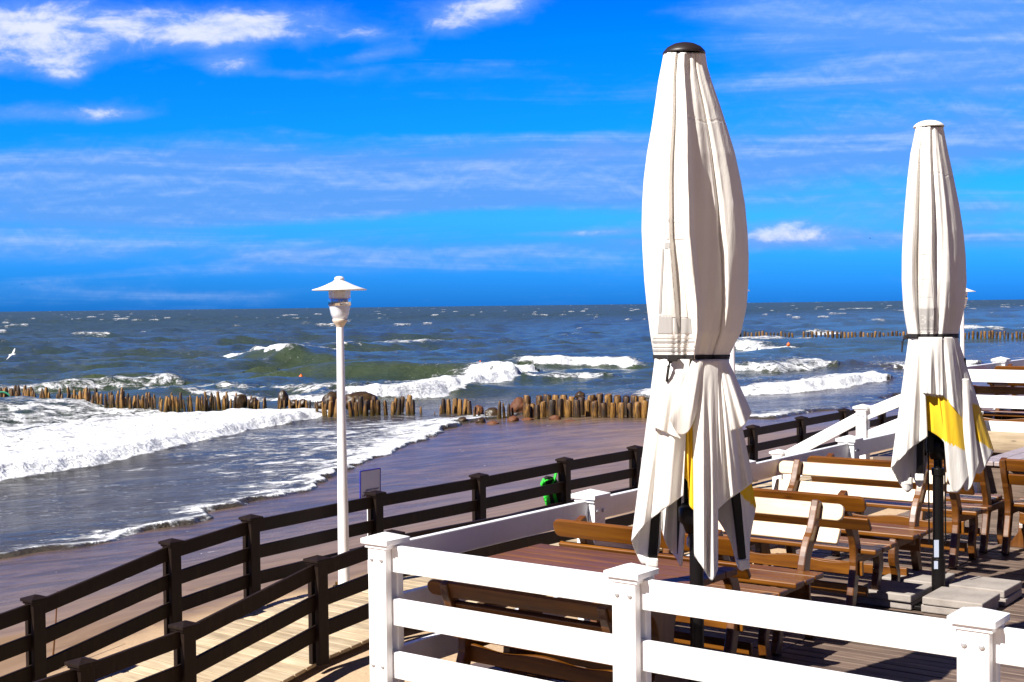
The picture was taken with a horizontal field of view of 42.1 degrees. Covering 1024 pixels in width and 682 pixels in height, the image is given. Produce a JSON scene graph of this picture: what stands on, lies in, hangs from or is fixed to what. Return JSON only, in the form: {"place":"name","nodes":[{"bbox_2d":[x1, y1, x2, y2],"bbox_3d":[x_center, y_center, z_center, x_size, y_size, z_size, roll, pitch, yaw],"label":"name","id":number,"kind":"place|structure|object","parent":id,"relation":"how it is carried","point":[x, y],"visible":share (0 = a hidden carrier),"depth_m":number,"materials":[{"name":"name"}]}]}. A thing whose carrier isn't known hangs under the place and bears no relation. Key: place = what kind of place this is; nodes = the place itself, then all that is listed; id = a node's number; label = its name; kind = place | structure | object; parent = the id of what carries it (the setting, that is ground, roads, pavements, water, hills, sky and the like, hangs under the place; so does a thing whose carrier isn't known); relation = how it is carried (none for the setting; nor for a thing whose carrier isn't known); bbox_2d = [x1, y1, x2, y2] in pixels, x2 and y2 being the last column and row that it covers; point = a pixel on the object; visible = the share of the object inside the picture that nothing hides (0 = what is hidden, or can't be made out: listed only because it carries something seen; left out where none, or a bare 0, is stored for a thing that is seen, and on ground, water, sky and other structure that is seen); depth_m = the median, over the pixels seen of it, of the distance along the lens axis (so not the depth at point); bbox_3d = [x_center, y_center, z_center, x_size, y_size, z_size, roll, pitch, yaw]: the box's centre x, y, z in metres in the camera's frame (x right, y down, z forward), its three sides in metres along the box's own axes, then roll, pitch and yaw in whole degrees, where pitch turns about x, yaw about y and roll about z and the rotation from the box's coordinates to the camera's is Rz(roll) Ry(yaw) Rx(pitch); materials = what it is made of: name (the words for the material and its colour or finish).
{"place":"outdoors","nodes":[
{"label":"outdoors","id":0,"kind":"place"},
{"bbox_2d":[0,299,1023,558],"bbox_3d":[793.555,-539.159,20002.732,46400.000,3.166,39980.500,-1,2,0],"label":"sea water","id":1,"kind":"structure","parent":0,"point":[76,473],"depth_m":88.36,"materials":[{"name":"liquid"}]},
{"bbox_2d":[119,394,123,408],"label":"groyne pile","id":2,"kind":"object","parent":1,"relation":"on","point":[121,405],"visible":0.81,"depth_m":67.32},
{"bbox_2d":[163,396,167,411],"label":"groyne pile","id":3,"kind":"object","parent":1,"relation":"on","point":[165,409],"visible":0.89,"depth_m":66.70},
{"bbox_2d":[171,395,174,411],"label":"groyne pile","id":4,"kind":"object","parent":1,"relation":"on","point":[172,405],"visible":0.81,"depth_m":66.92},
{"bbox_2d":[179,393,182,408],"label":"groyne pile","id":5,"kind":"object","parent":1,"relation":"on","point":[180,401],"visible":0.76,"depth_m":68.31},
{"bbox_2d":[189,395,192,411],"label":"groyne pile","id":6,"kind":"object","parent":1,"relation":"on","point":[190,404],"visible":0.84,"depth_m":66.83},
{"bbox_2d":[195,396,198,410],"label":"groyne pile","id":7,"kind":"object","parent":1,"relation":"on","point":[197,405],"visible":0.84,"depth_m":66.97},
{"bbox_2d":[216,391,221,409],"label":"groyne pile","id":8,"kind":"object","parent":1,"relation":"on","point":[218,401],"visible":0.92,"depth_m":68.60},
{"bbox_2d":[235,394,247,407],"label":"boulder","id":9,"kind":"object","parent":1,"relation":"on","point":[241,400],"visible":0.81,"depth_m":67.55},
{"bbox_2d":[249,397,257,408],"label":"boulder","id":10,"kind":"object","parent":1,"relation":"in","point":[251,402],"visible":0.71,"depth_m":67.38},
{"bbox_2d":[277,390,288,406],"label":"boulder","id":11,"kind":"object","parent":1,"relation":"on","point":[283,395],"visible":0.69,"depth_m":68.54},
{"bbox_2d":[291,399,298,408],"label":"boulder","id":12,"kind":"object","parent":1,"relation":"on","point":[293,403],"visible":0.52,"depth_m":66.98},
{"bbox_2d":[322,391,336,407],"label":"boulder","id":13,"kind":"object","parent":1,"relation":"on","point":[327,396],"visible":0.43,"depth_m":65.99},
{"bbox_2d":[327,400,332,416],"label":"groyne pile","id":14,"kind":"object","parent":1,"relation":"on","point":[330,410],"visible":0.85,"depth_m":62.18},
{"bbox_2d":[348,401,353,416],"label":"groyne pile","id":15,"kind":"object","parent":1,"relation":"on","point":[350,410],"visible":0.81,"depth_m":61.73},
{"bbox_2d":[354,402,358,416],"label":"groyne pile","id":16,"kind":"object","parent":1,"relation":"on","point":[356,411],"visible":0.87,"depth_m":61.61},
{"bbox_2d":[358,395,362,414],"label":"groyne pile","id":17,"kind":"object","parent":1,"relation":"on","point":[360,403],"visible":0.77,"depth_m":62.93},
{"bbox_2d":[345,391,377,410],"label":"boulder","id":18,"kind":"object","parent":1,"relation":"in","point":[364,394],"visible":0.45,"depth_m":65.29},
{"bbox_2d":[363,400,367,415],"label":"groyne pile","id":19,"kind":"object","parent":1,"relation":"on","point":[365,409],"visible":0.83,"depth_m":61.41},
{"bbox_2d":[370,399,374,415],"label":"groyne pile","id":20,"kind":"object","parent":1,"relation":"on","point":[372,408],"visible":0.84,"depth_m":61.37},
{"bbox_2d":[375,400,380,415],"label":"groyne pile","id":21,"kind":"object","parent":1,"relation":"on","point":[378,409],"visible":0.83,"depth_m":61.42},
{"bbox_2d":[383,400,387,414],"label":"groyne pile","id":22,"kind":"object","parent":1,"relation":"on","point":[385,409],"visible":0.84,"depth_m":61.50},
{"bbox_2d":[391,401,394,414],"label":"groyne pile","id":23,"kind":"object","parent":1,"relation":"on","point":[392,408],"visible":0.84,"depth_m":61.61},
{"bbox_2d":[397,398,401,414],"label":"groyne pile","id":24,"kind":"object","parent":1,"relation":"on","point":[399,404],"visible":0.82,"depth_m":61.66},
{"bbox_2d":[400,396,404,412],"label":"groyne pile","id":25,"kind":"object","parent":1,"relation":"on","point":[402,398],"visible":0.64,"depth_m":63.04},
{"bbox_2d":[410,400,414,414],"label":"groyne pile","id":26,"kind":"object","parent":1,"relation":"on","point":[412,408],"visible":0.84,"depth_m":61.78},
{"bbox_2d":[524,404,529,417],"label":"groyne pile","id":27,"kind":"object","parent":1,"relation":"on","point":[527,411],"visible":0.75,"depth_m":58.08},
{"bbox_2d":[530,403,534,417],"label":"groyne pile","id":28,"kind":"object","parent":1,"relation":"on","point":[532,405],"visible":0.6,"depth_m":58.24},
{"bbox_2d":[534,405,539,418],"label":"groyne pile","id":29,"kind":"object","parent":1,"relation":"on","point":[536,411],"visible":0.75,"depth_m":57.31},
{"bbox_2d":[574,391,584,398],"bbox_3d":[3.310,2.652,64.778,0.516,0.446,0.521,0,2,18],"label":"boulder","id":30,"kind":"object","parent":1,"relation":"on","point":[578,394],"visible":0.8,"depth_m":64.61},
{"bbox_2d":[0,382,1023,681],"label":"beach sand","id":31,"kind":"structure","parent":0,"point":[468,450],"depth_m":29.17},
{"bbox_2d":[52,591,57,654],"bbox_3d":[-4.535,3.134,13.233,0.026,1.288,0.084,1,2,41],"label":"stake","id":32,"kind":"object","parent":31,"relation":"on","point":[54,640],"visible":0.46,"depth_m":13.21,"materials":[{"name":"brown wood"}]},
{"bbox_2d":[360,468,380,535],"bbox_3d":[-1.746,2.393,16.340,0.060,1.646,0.377,0,2,37],"label":"notice sign","id":33,"kind":"object","parent":31,"relation":"on","point":[370,479],"visible":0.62,"depth_m":16.31,"materials":[{"name":"white"}]},
{"bbox_2d":[441,399,445,412],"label":"groyne pile","id":34,"kind":"object","parent":31,"relation":"on","point":[443,402],"visible":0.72,"depth_m":61.73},
{"bbox_2d":[446,399,450,414],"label":"groyne pile","id":35,"kind":"object","parent":31,"relation":"on","point":[448,406],"visible":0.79,"depth_m":60.79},
{"bbox_2d":[452,398,457,413],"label":"groyne pile","id":36,"kind":"object","parent":31,"relation":"on","point":[455,406],"visible":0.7,"depth_m":61.20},
{"bbox_2d":[457,399,462,414],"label":"groyne pile","id":37,"kind":"object","parent":31,"relation":"on","point":[460,406],"visible":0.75,"depth_m":60.16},
{"bbox_2d":[463,398,467,413],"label":"groyne pile","id":38,"kind":"object","parent":31,"relation":"on","point":[465,407],"visible":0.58,"depth_m":60.61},
{"bbox_2d":[467,400,471,414],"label":"groyne pile","id":39,"kind":"object","parent":31,"relation":"on","point":[469,408],"visible":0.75,"depth_m":59.77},
{"bbox_2d":[475,405,483,414],"bbox_3d":[-1.509,3.228,60.215,0.506,0.670,0.496,-1,2,-9],"label":"boulder","id":40,"kind":"object","parent":31,"relation":"on","point":[481,409],"visible":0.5,"depth_m":60.08,"materials":[{"name":"red stone"}]},
{"bbox_2d":[484,407,497,415],"bbox_3d":[-0.886,3.269,59.243,0.704,0.642,0.606,-1,2,-24],"label":"boulder","id":41,"kind":"object","parent":31,"relation":"on","point":[491,411],"visible":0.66,"depth_m":59.06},
{"bbox_2d":[95,450,892,681],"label":"boardwalk","id":42,"kind":"structure","parent":31,"relation":"on","point":[291,667],"depth_m":12.82,"materials":[{"name":"brown wood"}]},
{"bbox_2d":[34,503,634,681],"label":"dark fence","id":43,"kind":"object","parent":42,"relation":"on","point":[180,641],"visible":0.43,"depth_m":11.64,"materials":[{"name":"paint"}]},
{"bbox_2d":[312,276,366,585],"bbox_3d":[-1.888,1.021,14.759,0.604,3.477,0.604,-1,2,0],"label":"street lamp","id":44,"kind":"object","parent":42,"relation":"on","point":[339,286],"visible":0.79,"depth_m":14.71,"materials":[{"name":"white metal"}]},
{"bbox_2d":[0,401,898,681],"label":"dark fence","id":45,"kind":"object","parent":42,"relation":"on","point":[34,609],"visible":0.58,"depth_m":14.01,"materials":[{"name":"paint"}]},
{"bbox_2d":[540,473,557,504],"bbox_3d":[0.574,2.027,18.589,0.124,0.717,0.638,0,2,28],"label":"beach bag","id":46,"kind":"object","parent":45,"relation":"hanging from","point":[551,498],"visible":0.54,"depth_m":18.51,"materials":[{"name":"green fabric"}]},
{"bbox_2d":[729,290,749,373],"bbox_3d":[3.644,0.760,22.005,0.604,3.477,0.604,-1,2,0],"label":"street lamp","id":47,"kind":"object","parent":42,"relation":"on","point":[732,359],"visible":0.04,"depth_m":21.95,"materials":[{"name":"white metal"}]},
{"bbox_2d":[809,452,892,480],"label":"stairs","id":48,"kind":"structure","parent":42,"relation":"on","point":[887,456],"depth_m":16.33,"materials":[{"name":"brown wood"}]},
{"bbox_2d":[769,364,971,488],"bbox_3d":[4.345,1.382,16.314,2.549,2.266,0.218,0,2,37],"label":"stair railing","id":49,"kind":"object","parent":48,"relation":"on","point":[862,416],"visible":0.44,"depth_m":16.29,"materials":[{"name":"white paint"}]},
{"bbox_2d":[960,288,975,357],"bbox_3d":[10.470,0.439,30.946,0.604,3.477,0.604,-1,2,0],"label":"street lamp","id":50,"kind":"object","parent":42,"relation":"on","point":[962,331],"visible":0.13,"depth_m":30.89,"materials":[{"name":"white metal"}]},
{"bbox_2d":[497,401,501,418],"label":"groyne pile","id":51,"kind":"object","parent":31,"relation":"on","point":[499,413],"visible":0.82,"depth_m":58.48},
{"bbox_2d":[507,416,518,421],"bbox_3d":[0.053,3.380,56.820,0.502,0.393,0.478,-2,2,-36],"label":"boulder","id":52,"kind":"object","parent":31,"relation":"on","point":[512,418],"visible":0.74,"depth_m":56.66,"materials":[{"name":"red stone"}]},
{"bbox_2d":[510,397,522,411],"bbox_3d":[0.358,3.073,61.487,0.897,0.966,0.752,-1,2,-4],"label":"boulder","id":53,"kind":"object","parent":31,"relation":"on","point":[517,404],"visible":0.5,"depth_m":61.20,"materials":[{"name":"red stone"}]},
{"bbox_2d":[523,395,530,415],"bbox_3d":[0.681,3.162,59.864,0.348,1.485,0.343,-1,-1,-37],"label":"groyne pile","id":54,"kind":"object","parent":31,"relation":"on","point":[526,399],"visible":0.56,"depth_m":59.75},
{"bbox_2d":[536,395,542,404],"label":"groyne pile","id":55,"kind":"object","parent":31,"relation":"on","point":[539,399],"visible":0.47,"depth_m":59.85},
{"bbox_2d":[540,401,545,417],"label":"groyne pile","id":56,"kind":"object","parent":31,"relation":"on","point":[542,409],"visible":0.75,"depth_m":58.05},
{"bbox_2d":[543,394,551,415],"bbox_3d":[1.574,3.149,59.497,0.418,1.559,0.354,-1,2,1],"label":"groyne pile","id":57,"kind":"object","parent":31,"relation":"on","point":[546,397],"visible":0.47,"depth_m":59.33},
{"bbox_2d":[548,400,555,417],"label":"groyne pile","id":58,"kind":"object","parent":31,"relation":"on","point":[551,407],"visible":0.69,"depth_m":58.04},
{"bbox_2d":[549,415,560,419],"bbox_3d":[1.842,3.355,56.870,0.553,0.396,0.463,-1,2,-5],"label":"boulder","id":59,"kind":"object","parent":31,"relation":"on","point":[555,417],"visible":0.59,"depth_m":56.69,"materials":[{"name":"red stone"}]},
{"bbox_2d":[552,395,558,414],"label":"groyne pile","id":60,"kind":"object","parent":31,"relation":"on","point":[555,397],"visible":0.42,"depth_m":59.20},
{"bbox_2d":[557,399,563,417],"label":"groyne pile","id":61,"kind":"object","parent":31,"relation":"on","point":[560,407],"visible":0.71,"depth_m":57.69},
{"bbox_2d":[560,395,567,414],"bbox_3d":[2.342,3.147,59.606,0.347,1.492,0.378,-1,2,-27],"label":"groyne pile","id":62,"kind":"object","parent":31,"relation":"on","point":[564,397],"visible":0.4,"depth_m":59.44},
{"bbox_2d":[565,400,571,416],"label":"groyne pile","id":63,"kind":"object","parent":31,"relation":"on","point":[568,408],"visible":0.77,"depth_m":57.72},
{"bbox_2d":[573,399,580,417],"bbox_3d":[2.805,3.214,57.388,0.337,1.412,0.280,-2,2,-8],"label":"groyne pile","id":64,"kind":"object","parent":31,"relation":"on","point":[576,409],"visible":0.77,"depth_m":57.26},
{"bbox_2d":[578,396,584,414],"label":"groyne pile","id":65,"kind":"object","parent":31,"relation":"on","point":[582,400],"visible":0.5,"depth_m":58.95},
{"bbox_2d":[585,399,590,415],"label":"groyne pile","id":66,"kind":"object","parent":31,"relation":"on","point":[587,407],"visible":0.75,"depth_m":57.89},
{"bbox_2d":[587,395,595,405],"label":"groyne pile","id":67,"kind":"object","parent":31,"relation":"on","point":[591,398],"visible":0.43,"depth_m":58.78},
{"bbox_2d":[591,400,597,417],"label":"groyne pile","id":68,"kind":"object","parent":31,"relation":"on","point":[594,410],"visible":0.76,"depth_m":56.91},
{"bbox_2d":[596,393,603,414],"bbox_3d":[3.882,3.125,59.079,0.341,1.610,0.366,3,1,38],"label":"groyne pile","id":69,"kind":"object","parent":31,"relation":"on","point":[599,397],"visible":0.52,"depth_m":58.91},
{"bbox_2d":[600,402,606,417],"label":"groyne pile","id":70,"kind":"object","parent":31,"relation":"on","point":[603,410],"visible":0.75,"depth_m":56.95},
{"bbox_2d":[604,394,612,414],"bbox_3d":[4.257,3.130,58.709,0.401,1.607,0.356,-3,4,-23],"label":"groyne pile","id":71,"kind":"object","parent":31,"relation":"on","point":[608,400],"visible":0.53,"depth_m":58.52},
{"bbox_2d":[610,403,615,417],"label":"groyne pile","id":72,"kind":"object","parent":31,"relation":"on","point":[612,410],"visible":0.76,"depth_m":56.97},
{"bbox_2d":[614,395,620,414],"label":"groyne pile","id":73,"kind":"object","parent":31,"relation":"on","point":[617,399],"visible":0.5,"depth_m":58.62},
{"bbox_2d":[618,402,623,417],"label":"groyne pile","id":74,"kind":"object","parent":31,"relation":"on","point":[620,409],"visible":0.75,"depth_m":56.76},
{"bbox_2d":[622,396,629,414],"bbox_3d":[5.040,3.142,58.837,0.335,1.454,0.359,2,3,-13],"label":"groyne pile","id":75,"kind":"object","parent":31,"relation":"on","point":[626,400],"visible":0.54,"depth_m":58.67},
{"bbox_2d":[627,402,632,417],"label":"groyne pile","id":76,"kind":"object","parent":31,"relation":"on","point":[629,410],"visible":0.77,"depth_m":56.96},
{"bbox_2d":[631,395,637,415],"bbox_3d":[5.405,3.133,58.594,0.354,1.522,0.410,-1,0,18],"label":"groyne pile","id":77,"kind":"object","parent":31,"relation":"on","point":[634,398],"visible":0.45,"depth_m":58.43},
{"bbox_2d":[634,402,640,417],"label":"groyne pile","id":78,"kind":"object","parent":31,"relation":"on","point":[637,409],"visible":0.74,"depth_m":56.91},
{"bbox_2d":[641,400,647,417],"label":"groyne pile","id":79,"kind":"object","parent":31,"relation":"on","point":[644,408],"visible":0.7,"depth_m":56.81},
{"bbox_2d":[986,453,1023,495],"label":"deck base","id":80,"kind":"object","parent":31,"relation":"on","point":[994,479],"depth_m":14.47,"materials":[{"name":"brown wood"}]},
{"bbox_2d":[470,492,1023,681],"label":"deck","id":81,"kind":"structure","parent":80,"relation":"on","point":[878,661],"depth_m":8.31,"materials":[{"name":"brown wood"}]},
{"bbox_2d":[427,579,612,681],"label":"garden bench","id":82,"kind":"object","parent":81,"relation":"on","point":[451,593],"visible":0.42,"depth_m":6.77,"materials":[{"name":"brown wood"}]},
{"bbox_2d":[488,544,736,681],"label":"table","id":83,"kind":"object","parent":81,"relation":"on","point":[662,626],"visible":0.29,"depth_m":6.99,"materials":[{"name":"brown wood"}]},
{"bbox_2d":[553,515,787,659],"bbox_3d":[0.943,1.456,7.797,1.240,0.867,0.693,0,2,37],"label":"garden bench","id":84,"kind":"object","parent":81,"relation":"on","point":[583,530],"visible":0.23,"depth_m":7.67,"materials":[{"name":"brown wood"}]},
{"bbox_2d":[361,532,1023,681],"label":"white fence","id":85,"kind":"object","parent":81,"relation":"on","point":[981,644],"visible":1,"depth_m":6.05,"materials":[{"name":"paint"}]},
{"bbox_2d":[631,42,755,681],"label":"closed umbrella","id":86,"kind":"object","parent":81,"relation":"on","point":[696,480],"visible":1,"depth_m":6.25,"materials":[{"name":"beige fabric"}]},
{"bbox_2d":[403,411,983,658],"bbox_3d":[2.221,1.328,10.823,0.185,0.914,9.375,0,2,37],"label":"white fence","id":87,"kind":"object","parent":81,"relation":"on","point":[594,505],"visible":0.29,"depth_m":8.15,"materials":[{"name":"paint"}]},
{"bbox_2d":[663,497,844,654],"bbox_3d":[1.364,1.433,8.448,1.300,0.867,0.692,0,2,37],"label":"garden bench","id":88,"kind":"object","parent":81,"relation":"on","point":[798,581],"visible":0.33,"depth_m":8.30,"materials":[{"name":"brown wood"}]},
{"bbox_2d":[723,488,896,606],"bbox_3d":[1.995,1.404,9.258,1.240,0.867,0.693,0,2,37],"label":"garden bench","id":89,"kind":"object","parent":81,"relation":"on","point":[857,548],"visible":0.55,"depth_m":9.00,"materials":[{"name":"brown wood"}]},
{"bbox_2d":[763,459,947,580],"bbox_3d":[2.495,1.378,10.012,1.365,0.867,0.693,0,2,37],"label":"garden bench","id":90,"kind":"object","parent":81,"relation":"on","point":[909,536],"visible":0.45,"depth_m":10.05,"materials":[{"name":"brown wood"}]},
{"bbox_2d":[856,596,921,609],"bbox_3d":[2.668,1.791,9.289,0.400,0.052,0.400,1,2,38],"label":"paving slab","id":91,"kind":"object","parent":81,"relation":"on","point":[885,603],"depth_m":9.12,"materials":[{"name":"concrete"}]},
{"bbox_2d":[857,579,931,602],"bbox_3d":[2.658,1.736,9.266,0.400,0.052,0.400,1,2,38],"label":"paving slab","id":92,"kind":"object","parent":91,"relation":"on","point":[900,591],"depth_m":9.15,"materials":[{"name":"concrete"}]},
{"bbox_2d":[807,453,991,568],"bbox_3d":[3.172,1.348,10.850,1.339,0.867,0.693,0,2,37],"label":"garden bench","id":93,"kind":"object","parent":81,"relation":"on","point":[959,511],"visible":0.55,"depth_m":10.71,"materials":[{"name":"brown wood"}]},
{"bbox_2d":[891,120,993,609],"bbox_3d":[2.983,0.138,9.280,0.741,3.341,0.613,-1,2,-8],"label":"closed umbrella","id":94,"kind":"object","parent":81,"relation":"on","point":[940,419],"visible":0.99,"depth_m":9.12,"materials":[{"name":"beige fabric"}]},
{"bbox_2d":[921,602,998,614],"bbox_3d":[3.031,1.794,9.005,0.400,0.052,0.400,0,2,36],"label":"paving slab","id":95,"kind":"object","parent":81,"relation":"on","point":[938,609],"depth_m":8.90,"materials":[{"name":"concrete"}]},
{"bbox_2d":[922,586,999,608],"bbox_3d":[3.034,1.739,8.989,0.400,0.052,0.400,0,2,36],"label":"paving slab","id":96,"kind":"object","parent":95,"relation":"on","point":[950,597],"depth_m":8.91,"materials":[{"name":"concrete"}]},
{"bbox_2d":[920,456,1004,552],"bbox_3d":[3.832,1.351,11.401,0.620,0.815,0.617,0,2,37],"label":"wooden chair","id":97,"kind":"object","parent":81,"relation":"on","point":[987,497],"visible":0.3,"depth_m":11.20,"materials":[{"name":"brown wood"}]},
{"bbox_2d":[986,447,1023,547],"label":"table","id":98,"kind":"object","parent":81,"relation":"on","point":[1017,540],"visible":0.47,"depth_m":11.29,"materials":[{"name":"brown wood"}]},
{"bbox_2d":[998,589,1021,605],"bbox_3d":[3.326,1.781,9.363,0.400,0.052,0.400,0,2,36],"label":"paving slab","id":99,"kind":"object","parent":81,"relation":"on","point":[1010,598],"depth_m":9.18,"materials":[{"name":"concrete"}]},
{"bbox_2d":[947,575,1021,597],"bbox_3d":[3.326,1.725,9.373,0.400,0.052,0.400,0,2,38],"label":"paving slab","id":100,"kind":"object","parent":99,"relation":"on","point":[1004,588],"depth_m":9.31,"materials":[{"name":"concrete"}]},
{"bbox_2d":[999,457,1023,554],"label":"wooden chair","id":101,"kind":"object","parent":81,"relation":"on","point":[1008,479],"visible":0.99,"depth_m":10.94,"materials":[{"name":"brown wood"}]},
{"bbox_2d":[993,450,1011,452],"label":"deck","id":102,"kind":"structure","parent":80,"relation":"on","point":[999,451],"depth_m":14.37,"materials":[{"name":"brown wood"}]},
{"bbox_2d":[967,357,1023,418],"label":"white fence","id":103,"kind":"object","parent":102,"relation":"on","point":[1000,361],"visible":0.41,"depth_m":16.20,"materials":[{"name":"paint"}]},
{"bbox_2d":[968,369,1023,431],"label":"white fence","id":104,"kind":"object","parent":102,"relation":"on","point":[999,376],"depth_m":14.45,"materials":[{"name":"paint"}]},
{"bbox_2d":[973,385,1023,421],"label":"garden bench","id":105,"kind":"object","parent":102,"relation":"on","point":[988,415],"visible":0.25,"depth_m":14.79,"materials":[{"name":"brown wood"}]},
{"bbox_2d":[987,382,1023,419],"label":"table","id":106,"kind":"object","parent":102,"relation":"on","point":[999,385],"visible":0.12,"depth_m":15.25,"materials":[{"name":"brown wood"}]},
{"bbox_2d":[988,431,1023,449],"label":"deck fascia","id":107,"kind":"structure","parent":102,"relation":"attached to","point":[1000,440],"depth_m":14.33,"materials":[{"name":"brown wood"}]},
{"bbox_2d":[994,364,1023,410],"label":"garden bench","id":108,"kind":"object","parent":102,"relation":"on","point":[1009,367],"visible":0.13,"depth_m":15.76,"materials":[{"name":"brown wood"}]},
{"bbox_2d":[0,0,1023,311],"label":"sky","id":109,"kind":"structure","parent":0,"point":[155,154],"materials":[{"name":"blue"}]},
{"bbox_3d":[2.937,1.778,9.653,0.400,0.052,0.400,0,2,36],"label":"paving slab","id":110,"kind":"object","parent":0,"visible":0},
{"bbox_2d":[882,568,954,584],"bbox_3d":[2.949,1.722,9.656,0.400,0.052,0.400,0,2,37],"label":"paving slab","id":111,"kind":"object","parent":110,"relation":"on","point":[920,576],"depth_m":9.60,"materials":[{"name":"concrete"}]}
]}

